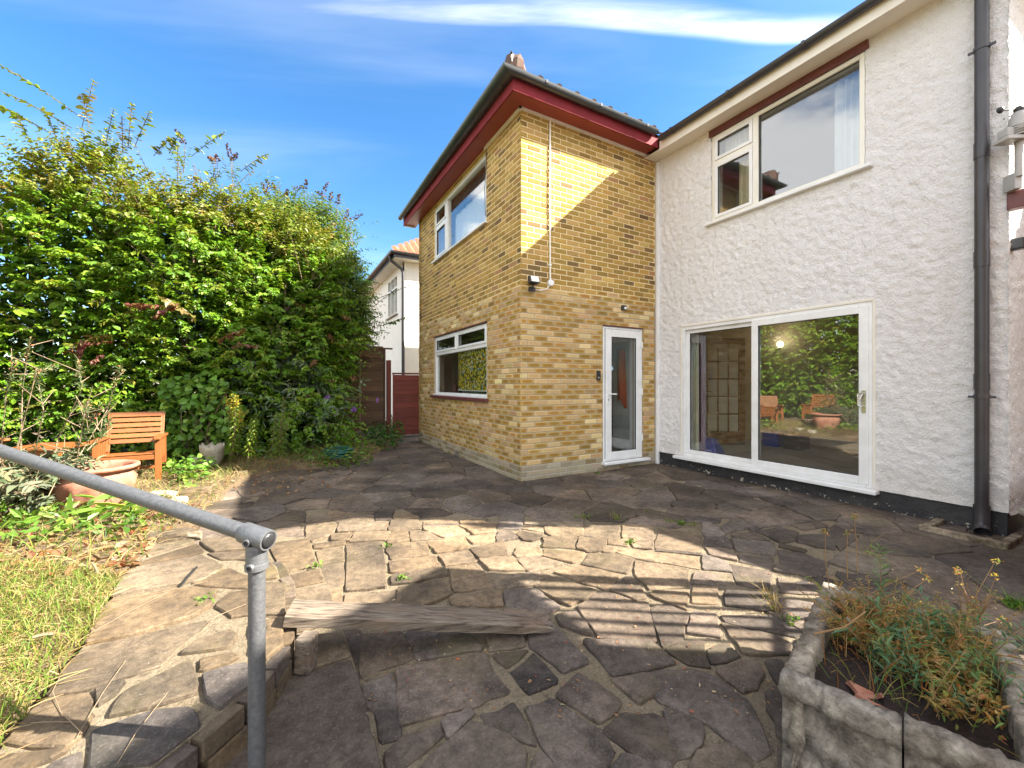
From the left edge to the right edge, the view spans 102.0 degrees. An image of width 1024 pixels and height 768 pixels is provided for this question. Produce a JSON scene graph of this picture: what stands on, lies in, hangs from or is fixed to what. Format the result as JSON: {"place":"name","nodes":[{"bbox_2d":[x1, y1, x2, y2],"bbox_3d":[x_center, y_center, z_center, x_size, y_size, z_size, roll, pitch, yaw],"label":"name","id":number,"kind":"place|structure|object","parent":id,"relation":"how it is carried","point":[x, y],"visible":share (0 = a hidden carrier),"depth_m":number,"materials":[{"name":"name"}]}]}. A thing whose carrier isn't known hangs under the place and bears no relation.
{"place":"outdoors","nodes":[
{"label":"outdoors","id":0,"kind":"place"},
{"bbox_2d":[0,549,151,757],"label":"lawn grass","id":1,"kind":"structure","parent":0,"point":[59,613],"depth_m":1.93,"materials":[{"name":"green plant"}]},
{"bbox_2d":[32,632,54,638],"bbox_3d":[-2.010,1.078,1.780,0.066,0.016,0.014,0,0,-23],"label":"stick","id":2,"kind":"object","parent":1,"relation":"on","point":[45,634],"visible":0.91,"depth_m":1.78,"materials":[{"name":"brown wood"}]},
{"bbox_2d":[91,562,98,572],"bbox_3d":[-2.434,1.068,2.419,0.186,0.016,0.014,0,0,38],"label":"stick","id":3,"kind":"object","parent":1,"relation":"on","point":[95,568],"visible":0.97,"depth_m":2.40,"materials":[{"name":"brown wood"}]},
{"bbox_2d":[0,426,401,748],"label":"garden bed","id":4,"kind":"object","parent":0,"point":[185,524],"visible":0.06,"depth_m":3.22,"materials":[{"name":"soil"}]},
{"bbox_2d":[0,438,9,444],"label":"garden chair","id":5,"kind":"object","parent":4,"relation":"on","point":[5,440],"visible":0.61,"depth_m":5.42,"materials":[{"name":"brown wood"}]},
{"bbox_2d":[0,323,43,441],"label":"hedge shrub","id":6,"kind":"object","parent":4,"relation":"on","point":[4,359],"visible":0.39,"depth_m":6.75,"materials":[{"name":"green plant"}]},
{"bbox_2d":[0,498,81,544],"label":"ground cover plant","id":7,"kind":"object","parent":4,"relation":"on","point":[17,515],"visible":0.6,"depth_m":3.12,"materials":[{"name":"green plant"}]},
{"bbox_2d":[1,442,91,466],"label":"garden table","id":8,"kind":"object","parent":4,"relation":"on","point":[61,445],"visible":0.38,"depth_m":5.33,"materials":[{"name":"brown wood"}]},
{"bbox_2d":[0,445,110,520],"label":"sage bush","id":9,"kind":"object","parent":4,"relation":"on","point":[33,484],"visible":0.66,"depth_m":3.51,"materials":[{"name":"green plant"}]},
{"bbox_2d":[0,505,172,583],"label":"fallen leaves","id":10,"kind":"object","parent":4,"relation":"on","point":[56,552],"visible":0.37,"depth_m":2.81,"materials":[{"name":"brown plant"}]},
{"bbox_2d":[37,493,147,540],"bbox_3d":[-3.462,1.087,3.463,1.564,0.437,0.682,0,0,27],"label":"dock plant","id":11,"kind":"object","parent":4,"relation":"on","point":[82,511],"visible":0.62,"depth_m":3.29,"materials":[{"name":"green plant"}]},
{"bbox_2d":[49,459,140,511],"bbox_3d":[-4.003,0.990,3.984,0.652,0.420,0.652,0,0,-29],"label":"terracotta pot","id":12,"kind":"object","parent":4,"relation":"on","point":[122,471],"visible":0.59,"depth_m":3.85,"materials":[{"name":"orange ceramic"}]},
{"bbox_2d":[0,336,126,467],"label":"rosemary bush","id":13,"kind":"object","parent":12,"relation":"in","point":[87,405],"visible":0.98,"depth_m":3.85,"materials":[{"name":"green plant"}]},
{"bbox_2d":[87,494,165,521],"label":"dock plant","id":14,"kind":"object","parent":4,"relation":"on","point":[105,496],"visible":0.33,"depth_m":3.54,"materials":[{"name":"green plant"}]},
{"bbox_2d":[89,411,167,480],"bbox_3d":[-5.071,0.835,5.536,0.682,0.888,0.711,0,0,-33],"label":"garden chair","id":15,"kind":"object","parent":4,"relation":"on","point":[101,448],"visible":0.7,"depth_m":5.65,"materials":[{"name":"brown wood"}]},
{"bbox_2d":[0,64,269,461],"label":"hedge shrub","id":16,"kind":"object","parent":4,"relation":"on","point":[42,225],"visible":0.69,"depth_m":6.84,"materials":[{"name":"green plant"}]},
{"bbox_2d":[0,135,311,462],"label":"hedge shrub","id":17,"kind":"object","parent":4,"relation":"on","point":[176,219],"visible":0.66,"depth_m":7.02,"materials":[{"name":"green plant"}]},
{"bbox_2d":[54,295,258,365],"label":"red leaved shoots","id":18,"kind":"object","parent":17,"relation":"attached to","point":[82,345],"visible":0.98,"depth_m":6.48,"materials":[{"name":"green plant"}]},
{"bbox_2d":[150,490,177,497],"bbox_3d":[-3.848,1.230,4.570,0.240,0.098,0.160,0,0,-29],"label":"rock","id":19,"kind":"object","parent":4,"relation":"on","point":[160,493],"visible":0.41,"depth_m":4.56,"materials":[{"name":"grey stone"}]},
{"bbox_2d":[144,528,193,543],"bbox_3d":[-2.631,1.170,3.180,0.304,0.070,0.128,0,0,-29],"label":"rock","id":20,"kind":"object","parent":4,"relation":"on","point":[179,534],"visible":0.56,"depth_m":3.15,"materials":[{"name":"stone"}]},
{"bbox_2d":[171,496,187,503],"bbox_3d":[-3.500,1.250,4.309,0.208,0.126,0.176,0,0,-29],"label":"rock","id":21,"kind":"object","parent":4,"relation":"on","point":[184,499],"visible":0.27,"depth_m":4.30,"materials":[{"name":"grey stone"}]},
{"bbox_2d":[162,442,218,487],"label":"ground cover plant","id":22,"kind":"object","parent":4,"relation":"on","point":[187,465],"visible":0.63,"depth_m":5.60,"materials":[{"name":"green plant"}]},
{"bbox_2d":[186,531,201,540],"bbox_3d":[-2.401,1.150,3.136,0.088,0.063,0.080,0,0,-29],"label":"rock","id":23,"kind":"object","parent":4,"relation":"on","point":[195,535],"visible":0.92,"depth_m":3.12,"materials":[{"name":"stone"}]},
{"bbox_2d":[190,456,202,468],"bbox_3d":[-4.746,1.210,6.323,0.256,0.238,0.208,0,0,-29],"label":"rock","id":24,"kind":"object","parent":4,"relation":"on","point":[194,463],"visible":0.1,"depth_m":6.24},
{"bbox_2d":[181,486,212,496],"bbox_3d":[-3.602,1.230,4.744,0.272,0.084,0.192,0,0,-29],"label":"rock","id":25,"kind":"object","parent":4,"relation":"on","point":[208,489],"visible":0.79,"depth_m":4.69,"materials":[{"name":"stone"}]},
{"bbox_2d":[157,373,246,463],"bbox_3d":[-5.000,0.578,6.643,1.586,1.505,0.518,0,0,1],"label":"bush","id":26,"kind":"object","parent":4,"relation":"on","point":[175,388],"visible":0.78,"depth_m":6.56,"materials":[{"name":"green plant"}]},
{"bbox_2d":[199,442,224,465],"bbox_3d":[-4.575,1.063,6.323,0.320,0.334,0.317,0,0,-29],"label":"broken pot","id":27,"kind":"object","parent":4,"relation":"on","point":[211,449],"visible":0.86,"depth_m":6.23,"materials":[{"name":"beige ceramic"}]},
{"bbox_2d":[223,394,247,455],"bbox_3d":[-4.037,0.597,6.084,0.504,0.917,0.277,0,0,41],"label":"goldenrod","id":28,"kind":"object","parent":4,"relation":"on","point":[232,443],"visible":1,"depth_m":6.11,"materials":[{"name":"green plant"}]},
{"bbox_2d":[241,413,258,457],"bbox_3d":[-3.796,0.752,6.019,0.238,0.653,0.230,0,0,-29],"label":"goldenrod","id":29,"kind":"object","parent":4,"relation":"on","point":[250,450],"visible":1,"depth_m":6.01,"materials":[{"name":"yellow plant"}]},
{"bbox_2d":[141,197,375,457],"bbox_3d":[-4.977,-1.020,8.165,4.324,5.575,3.724,0,0,-29],"label":"hedge shrub","id":30,"kind":"object","parent":4,"relation":"on","point":[282,316],"visible":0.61,"depth_m":7.80,"materials":[{"name":"green plant"}]},
{"bbox_2d":[166,129,365,432],"bbox_3d":[-4.899,-1.906,8.973,3.308,6.496,3.430,0,0,25],"label":"buddleia bush","id":31,"kind":"object","parent":4,"relation":"in","point":[274,199],"visible":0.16,"depth_m":8.46,"materials":[{"name":"green plant"}]},
{"bbox_2d":[265,397,294,460],"bbox_3d":[-3.496,0.679,6.283,0.343,0.946,0.387,0,0,21],"label":"goldenrod","id":32,"kind":"object","parent":4,"relation":"on","point":[280,435],"visible":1,"depth_m":6.26,"materials":[{"name":"green plant"}]},
{"bbox_2d":[195,199,373,449],"bbox_3d":[-5.229,-1.109,9.226,3.754,5.953,3.436,0,0,29],"label":"hedge shrub","id":33,"kind":"object","parent":4,"relation":"on","point":[353,371],"visible":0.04,"depth_m":8.93,"materials":[{"name":"green plant"}]},
{"bbox_2d":[201,304,377,443],"bbox_3d":[-3.866,-0.097,7.605,3.776,2.878,2.445,0,0,34],"label":"silver buddleia","id":34,"kind":"object","parent":4,"relation":"in","point":[327,398],"visible":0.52,"depth_m":7.61,"materials":[{"name":"green plant"}]},
{"bbox_2d":[207,345,392,435],"bbox_3d":[-4.713,0.164,9.524,3.870,2.232,0.100,0,0,-29],"label":"fence panel","id":35,"kind":"object","parent":4,"relation":"on","point":[374,389],"visible":0.17,"depth_m":10.21,"materials":[{"name":"brown wood"}]},
{"bbox_2d":[285,432,373,468],"bbox_3d":[-3.316,1.172,7.511,1.538,0.456,2.915,0,0,-29],"label":"ground cover plant","id":36,"kind":"object","parent":4,"relation":"on","point":[301,447],"visible":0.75,"depth_m":6.95,"materials":[{"name":"green plant"}]},
{"bbox_2d":[322,446,353,458],"bbox_3d":[-2.925,1.144,6.970,0.499,0.158,0.496,0,0,-29],"label":"hose coil","id":37,"kind":"object","parent":4,"relation":"on","point":[340,452],"visible":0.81,"depth_m":6.81,"materials":[{"name":"green plastic"}]},
{"bbox_2d":[352,432,364,443],"bbox_3d":[-3.295,1.230,8.896,0.256,0.364,0.192,0,0,-29],"label":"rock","id":38,"kind":"object","parent":4,"relation":"on","point":[361,434],"visible":0.29,"depth_m":8.82,"materials":[{"name":"stone"}]},
{"bbox_2d":[11,386,392,437],"bbox_3d":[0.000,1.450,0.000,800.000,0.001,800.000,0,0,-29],"label":"ground","id":39,"kind":"structure","parent":0,"point":[78,418],"depth_m":14.85,"materials":[{"name":"soil"}]},
{"bbox_2d":[359,238,418,417],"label":"neighbour house","id":40,"kind":"structure","parent":39,"relation":"on","point":[396,268],"depth_m":13.53,"materials":[{"name":"white paint"}]},
{"bbox_2d":[386,274,397,320],"bbox_3d":[-4.214,-3.045,14.706,0.180,1.410,1.550,0,0,-29],"label":"window","id":41,"kind":"structure","parent":40,"relation":"in","point":[392,284],"depth_m":14.90,"materials":[{"name":"beige plastic"}]},
{"bbox_2d":[398,51,661,481],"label":"brick house","id":42,"kind":"structure","parent":39,"relation":"on","point":[569,221],"depth_m":6.28,"materials":[{"name":"yellow brick"}]},
{"bbox_2d":[453,382,456,391],"bbox_3d":[-1.134,0.065,8.262,0.080,0.200,0.078,0,0,-29],"label":"bottle","id":43,"kind":"object","parent":42,"relation":"on","point":[454,388],"visible":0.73,"depth_m":8.23,"materials":[{"name":"black glass"}]},
{"bbox_2d":[431,155,487,263],"bbox_3d":[-1.006,-3.150,7.679,0.150,1.220,2.600,0,0,-29],"label":"window","id":44,"kind":"structure","parent":42,"relation":"in","point":[445,221],"depth_m":8.14,"materials":[{"name":"white plastic"}]},
{"bbox_2d":[431,321,488,401],"bbox_3d":[-1.001,-0.356,7.665,0.155,1.283,2.670,0,0,-29],"label":"window","id":45,"kind":"structure","parent":42,"relation":"in","point":[458,347],"depth_m":7.64,"materials":[{"name":"white plastic"}]},
{"bbox_2d":[453,170,485,214],"bbox_3d":[-0.721,-3.460,7.450,0.060,0.280,1.700,0,0,-29],"label":"curtain valance","id":46,"kind":"object","parent":42,"relation":"attached to","point":[470,192],"visible":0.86,"depth_m":7.56,"materials":[{"name":"white fabric"}]},
{"bbox_2d":[455,187,485,242],"bbox_3d":[-0.689,-2.975,7.480,0.035,0.750,1.810,0,0,-29],"label":"net curtain","id":47,"kind":"object","parent":42,"relation":"hanging from","point":[470,216],"visible":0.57,"depth_m":7.59,"materials":[{"name":"white fabric"}]},
{"bbox_2d":[458,348,486,391],"bbox_3d":[-0.660,-0.247,7.261,0.050,0.745,1.390,0,0,-29],"label":"window blind","id":48,"kind":"object","parent":42,"relation":"hanging from","point":[472,370],"depth_m":7.27,"materials":[{"name":"fabric"}]},
{"bbox_2d":[528,275,539,291],"bbox_3d":[0.285,-1.374,5.652,0.149,0.189,0.146,0,0,-29],"label":"floodlight","id":49,"kind":"object","parent":42,"relation":"attached to","point":[533,280],"visible":1,"depth_m":5.62,"materials":[{"name":"black plastic"}]},
{"bbox_2d":[597,370,600,379],"bbox_3d":[1.317,-0.130,6.302,0.067,0.150,0.030,0,0,-29],"label":"doorbell","id":50,"kind":"object","parent":42,"relation":"attached to","point":[598,375],"visible":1,"depth_m":6.29,"materials":[{"name":"black plastic"}]},
{"bbox_2d":[617,349,626,407],"bbox_3d":[1.926,-0.097,7.290,0.130,1.046,0.164,0,0,-29],"label":"hanging coat","id":51,"kind":"object","parent":42,"relation":"hanging from","point":[621,380],"visible":1,"depth_m":7.27,"materials":[{"name":"red fabric"}]},
{"bbox_2d":[621,305,626,310],"bbox_3d":[1.767,-1.200,6.536,0.080,0.080,0.065,0,0,-29],"label":"motion sensor","id":52,"kind":"object","parent":42,"relation":"attached to","point":[623,307],"visible":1,"depth_m":6.52,"materials":[{"name":"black plastic"}]},
{"bbox_2d":[602,325,650,465],"bbox_3d":[1.796,0.164,6.592,0.975,2.151,0.175,0,0,-29],"label":"door","id":53,"kind":"structure","parent":42,"relation":"in","point":[611,331],"depth_m":6.51,"materials":[{"name":"white plastic"}]},
{"bbox_2d":[645,0,1023,536],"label":"white house","id":54,"kind":"structure","parent":39,"relation":"on","point":[878,290],"depth_m":4.43,"materials":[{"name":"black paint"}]},
{"bbox_2d":[693,333,698,449],"bbox_3d":[2.939,0.130,6.671,0.095,1.920,0.171,0,0,-16],"label":"curtain","id":55,"kind":"object","parent":54,"relation":"hanging from","point":[696,391],"visible":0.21,"depth_m":6.59,"materials":[{"name":"fabric"}]},
{"bbox_2d":[699,335,704,450],"bbox_3d":[3.071,0.150,6.866,0.120,1.880,0.281,0,0,-27],"label":"curtain","id":56,"kind":"object","parent":54,"relation":"hanging from","point":[702,392],"visible":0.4,"depth_m":6.75,"materials":[{"name":"beige fabric"}]},
{"bbox_2d":[700,407,724,453],"bbox_3d":[3.237,0.434,6.831,0.231,1.372,0.451,0,0,-29],"label":"broom","id":57,"kind":"object","parent":54,"relation":"on","point":[713,445],"visible":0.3,"depth_m":6.71,"materials":[{"name":"blue plastic"}]},
{"bbox_2d":[705,338,744,444],"bbox_3d":[3.917,0.133,7.670,0.800,1.980,0.095,0,0,0],"label":"interior door","id":58,"kind":"structure","parent":54,"relation":"attached to","point":[725,404],"depth_m":7.70,"materials":[{"name":"brown wood"}]},
{"bbox_2d":[705,338,744,444],"bbox_3d":[3.917,0.133,7.698,0.800,1.980,0.040,0,0,0],"label":"door leaf","id":59,"kind":"structure","parent":58,"relation":"in","point":[723,437],"depth_m":7.68,"materials":[{"name":"brown wood"}]},
{"bbox_2d":[725,130,748,151],"bbox_3d":[3.252,-3.395,5.877,0.042,0.310,0.510,0,0,-29],"label":"net curtain","id":60,"kind":"object","parent":54,"relation":"hanging from","point":[737,140],"visible":0.34,"depth_m":5.92,"materials":[{"name":"white fabric"}]},
{"bbox_2d":[739,158,748,204],"bbox_3d":[3.312,-2.785,5.790,0.104,0.730,0.291,0,0,-27],"label":"curtain","id":61,"kind":"object","parent":54,"relation":"hanging from","point":[743,182],"visible":0.27,"depth_m":5.85,"materials":[{"name":"beige fabric"}]},
{"bbox_2d":[763,430,788,446],"bbox_3d":[4.803,0.992,7.556,0.364,0.263,0.274,0,0,-29],"label":"storage crate","id":62,"kind":"object","parent":54,"relation":"on","point":[773,438],"visible":0.87,"depth_m":7.44,"materials":[{"name":"blue plastic"}]},
{"bbox_2d":[673,298,879,495],"bbox_3d":[3.261,0.125,5.488,0.240,2.080,2.550,0,0,-29],"label":"patio door","id":63,"kind":"structure","parent":54,"relation":"in","point":[865,309],"depth_m":5.06,"materials":[{"name":"white plastic"}]},
{"bbox_2d":[774,341,783,350],"bbox_3d":[5.135,-0.734,7.992,0.114,0.172,0.233,0,0,4],"label":"wall lamp","id":64,"kind":"object","parent":54,"relation":"attached to","point":[780,344],"visible":1,"depth_m":7.90,"materials":[{"name":"beige"}]},
{"bbox_2d":[704,39,873,226],"bbox_3d":[3.380,-3.005,5.283,0.175,1.381,1.970,0,0,-29],"label":"window","id":65,"kind":"structure","parent":54,"relation":"in","point":[837,66],"depth_m":5.38,"materials":[{"name":"beige plastic"}]},
{"bbox_2d":[783,432,810,449],"bbox_3d":[4.947,0.992,7.200,0.364,0.263,0.274,0,0,-29],"label":"storage crate","id":66,"kind":"object","parent":54,"relation":"on","point":[796,441],"visible":1,"depth_m":7.12,"materials":[{"name":"black plastic"}]},
{"bbox_2d":[834,73,858,172],"bbox_3d":[3.910,-2.975,4.773,0.113,1.110,0.354,0,0,-29],"label":"curtain","id":67,"kind":"object","parent":54,"relation":"hanging from","point":[846,152],"visible":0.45,"depth_m":4.80,"materials":[{"name":"white fabric"}]},
{"bbox_2d":[992,105,1023,211],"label":"weather station","id":68,"kind":"object","parent":54,"relation":"attached to","point":[1012,133],"visible":1,"depth_m":3.50,"materials":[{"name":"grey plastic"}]},
{"bbox_2d":[1010,237,1023,250],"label":"wall light","id":69,"kind":"object","parent":54,"relation":"attached to","point":[1017,244],"visible":1,"depth_m":3.60,"materials":[{"name":"plastic"}]},
{"bbox_2d":[0,0,864,385],"label":"sky","id":70,"kind":"structure","parent":0,"point":[362,98],"materials":[{"name":"blue"}]},
{"bbox_2d":[185,434,1023,767],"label":"patio","id":71,"kind":"structure","parent":0,"point":[507,718],"depth_m":2.72,"materials":[{"name":"stone"}]},
{"bbox_2d":[0,444,276,767],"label":"handrail","id":72,"kind":"object","parent":71,"relation":"on","point":[257,541],"visible":1,"depth_m":1.30,"materials":[{"name":"metal"}]},
{"bbox_2d":[0,536,296,767],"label":"terrace","id":73,"kind":"structure","parent":71,"relation":"on","point":[163,645],"depth_m":1.62,"materials":[{"name":"stone"}]},
{"bbox_2d":[31,581,284,762],"bbox_3d":[-1.541,1.111,1.791,1.228,0.008,0.787,0,0,29],"label":"joint","id":74,"kind":"object","parent":73,"relation":"on","point":[114,676],"visible":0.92,"depth_m":1.47,"materials":[{"name":"grey concrete"}]},
{"bbox_2d":[178,566,197,587],"bbox_3d":[-1.865,1.110,2.390,0.014,0.016,0.271,0,0,-21],"label":"stick","id":75,"kind":"object","parent":73,"relation":"on","point":[187,577],"visible":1,"depth_m":2.37,"materials":[{"name":"black wood"}]},
{"bbox_2d":[142,497,201,530],"bbox_3d":[-3.146,1.194,3.804,1.004,0.317,0.420,0,0,41],"label":"red sedum","id":76,"kind":"object","parent":71,"relation":"on","point":[161,516],"visible":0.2,"depth_m":3.59,"materials":[{"name":"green plant"}]},
{"bbox_2d":[194,455,357,494],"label":"fallen leaves","id":77,"kind":"object","parent":71,"relation":"on","point":[254,491],"visible":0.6,"depth_m":5.62,"materials":[{"name":"brown plant"}]},
{"bbox_2d":[231,423,329,459],"bbox_3d":[-5.432,1.033,9.403,2.255,0.679,6.440,0,0,-29],"label":"bed plant","id":78,"kind":"object","parent":71,"relation":"on","point":[245,432],"visible":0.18,"depth_m":7.30,"materials":[{"name":"green plant"}]},
{"bbox_2d":[224,537,382,767],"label":"step","id":79,"kind":"object","parent":71,"relation":"on","point":[318,716],"visible":0.59,"depth_m":1.63,"materials":[{"name":"stone"}]},
{"bbox_2d":[294,630,317,675],"bbox_3d":[-0.922,1.202,1.857,0.080,0.153,0.087,0,0,4],"label":"wooden block","id":80,"kind":"object","parent":79,"relation":"on","point":[306,652],"depth_m":1.82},
{"bbox_2d":[256,179,388,438],"bbox_3d":[-4.364,-1.579,9.538,3.175,5.840,3.337,0,0,-29],"label":"buddleia bush","id":81,"kind":"object","parent":71,"relation":"on","point":[361,285],"visible":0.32,"depth_m":9.32,"materials":[{"name":"green plant"}]},
{"bbox_2d":[374,282,418,327],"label":"overhanging branch","id":82,"kind":"object","parent":81,"relation":"attached to","point":[394,322],"visible":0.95,"depth_m":9.96,"materials":[{"name":"green plant"}]},
{"bbox_2d":[305,243,380,434],"bbox_3d":[-4.523,-1.132,9.957,3.002,4.956,2.705,0,0,-29],"label":"boundary tree","id":83,"kind":"object","parent":71,"relation":"on","point":[364,320],"visible":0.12,"depth_m":10.04,"materials":[{"name":"green plant"}]},
{"bbox_2d":[360,415,404,449],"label":"ivy clump","id":84,"kind":"object","parent":71,"relation":"on","point":[380,431],"visible":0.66,"depth_m":9.14,"materials":[{"name":"green plant"}]},
{"bbox_2d":[386,360,418,434],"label":"garden gate","id":85,"kind":"structure","parent":71,"relation":"on","point":[406,400],"depth_m":10.52,"materials":[{"name":"red wood"}]},
{"bbox_2d":[283,599,552,633],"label":"timber beam","id":86,"kind":"structure","parent":71,"relation":"on","point":[325,614],"depth_m":2.06,"materials":[{"name":"brown wood"}]},
{"bbox_2d":[192,472,1023,737],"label":"weeds","id":87,"kind":"object","parent":71,"relation":"on","point":[1009,602],"visible":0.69,"depth_m":2.48,"materials":[{"name":"green plant"}]},
{"bbox_2d":[249,459,972,716],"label":"paving litter","id":88,"kind":"object","parent":71,"relation":"on","point":[530,680],"visible":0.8,"depth_m":2.44,"materials":[{"name":"brown plant"}]},
{"bbox_2d":[778,582,1023,767],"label":"planter trough","id":89,"kind":"object","parent":71,"relation":"on","point":[827,722],"visible":0.64,"depth_m":1.33,"materials":[{"name":"concrete"}]},
{"bbox_2d":[845,680,883,698],"bbox_3d":[1.240,1.081,1.458,0.076,0.056,0.100,0,0,-44],"label":"terracotta shard","id":90,"kind":"object","parent":89,"relation":"in","point":[872,696],"visible":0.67,"depth_m":1.43,"materials":[{"name":"orange ceramic"}]},
{"bbox_2d":[847,681,886,708],"bbox_3d":[1.219,1.078,1.419,0.090,0.062,0.100,0,0,7],"label":"terracotta shard","id":91,"kind":"object","parent":89,"relation":"on","point":[857,689],"visible":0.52,"depth_m":1.45,"materials":[{"name":"orange ceramic"}]},
{"bbox_2d":[794,513,1023,756],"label":"trough plant","id":92,"kind":"object","parent":89,"relation":"in","point":[889,626],"visible":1,"depth_m":1.54,"materials":[{"name":"green plant"}]},
{"bbox_2d":[918,518,1022,549],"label":"gully surround","id":93,"kind":"object","parent":71,"relation":"on","point":[1010,541],"visible":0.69,"depth_m":3.49,"materials":[{"name":"concrete"}]},
{"bbox_2d":[1008,624,1021,631],"bbox_3d":[2.714,1.318,2.237,0.096,0.025,0.024,0,0,-23],"label":"stick","id":94,"kind":"object","parent":71,"relation":"on","point":[1015,628],"visible":0.72,"depth_m":2.23,"materials":[{"name":"plant"}]},
{"bbox_2d":[1019,507,1023,515],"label":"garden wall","id":95,"kind":"structure","parent":71,"relation":"on","point":[1021,511],"depth_m":2.73,"materials":[{"name":"brick"}]}
]}

